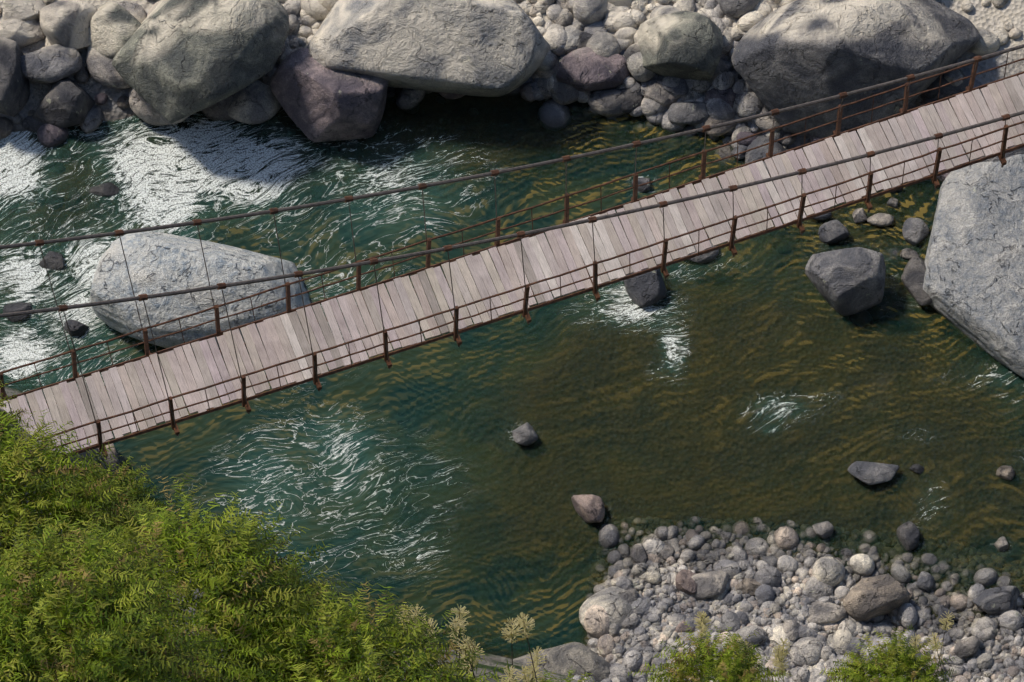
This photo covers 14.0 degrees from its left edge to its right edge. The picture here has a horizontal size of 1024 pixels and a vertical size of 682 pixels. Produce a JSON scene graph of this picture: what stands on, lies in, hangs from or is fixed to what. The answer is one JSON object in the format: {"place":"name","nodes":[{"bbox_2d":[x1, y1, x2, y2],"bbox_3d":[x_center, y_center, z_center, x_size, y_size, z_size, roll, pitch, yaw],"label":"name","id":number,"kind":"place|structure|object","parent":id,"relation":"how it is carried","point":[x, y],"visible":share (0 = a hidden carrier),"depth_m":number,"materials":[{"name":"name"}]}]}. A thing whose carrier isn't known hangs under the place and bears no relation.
{"place":"outdoors","nodes":[
{"label":"outdoors","id":0,"kind":"place"},
{"bbox_2d":[0,109,1023,657],"bbox_3d":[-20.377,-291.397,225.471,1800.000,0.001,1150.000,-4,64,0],"label":"river water","id":1,"kind":"structure","parent":0,"point":[378,473],"depth_m":83.06,"materials":[{"name":"teal liquid"}]},
{"bbox_2d":[0,0,1023,681],"bbox_3d":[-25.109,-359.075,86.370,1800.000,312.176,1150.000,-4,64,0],"label":"riverbed","id":2,"kind":"structure","parent":0,"point":[586,400],"depth_m":82.28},
{"bbox_2d":[0,380,959,681],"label":"bushes","id":3,"kind":"object","parent":2,"relation":"on","point":[86,586],"visible":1,"depth_m":47.58,"materials":[{"name":"green plant"}]},
{"bbox_2d":[0,44,1023,458],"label":"suspension bridge","id":4,"kind":"structure","parent":2,"relation":"on","point":[914,146],"depth_m":77.40,"materials":[{"name":"grey wood"}]},
{"bbox_2d":[0,0,1023,681],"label":"pebbles","id":5,"kind":"object","parent":2,"relation":"on","point":[608,616],"visible":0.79,"depth_m":80.93,"materials":[{"name":"stone"}]},
{"bbox_2d":[0,0,1023,681],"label":"boulders","id":6,"kind":"object","parent":5,"relation":"on","point":[334,80],"visible":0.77,"depth_m":83.66,"materials":[{"name":"stone"}]}
]}

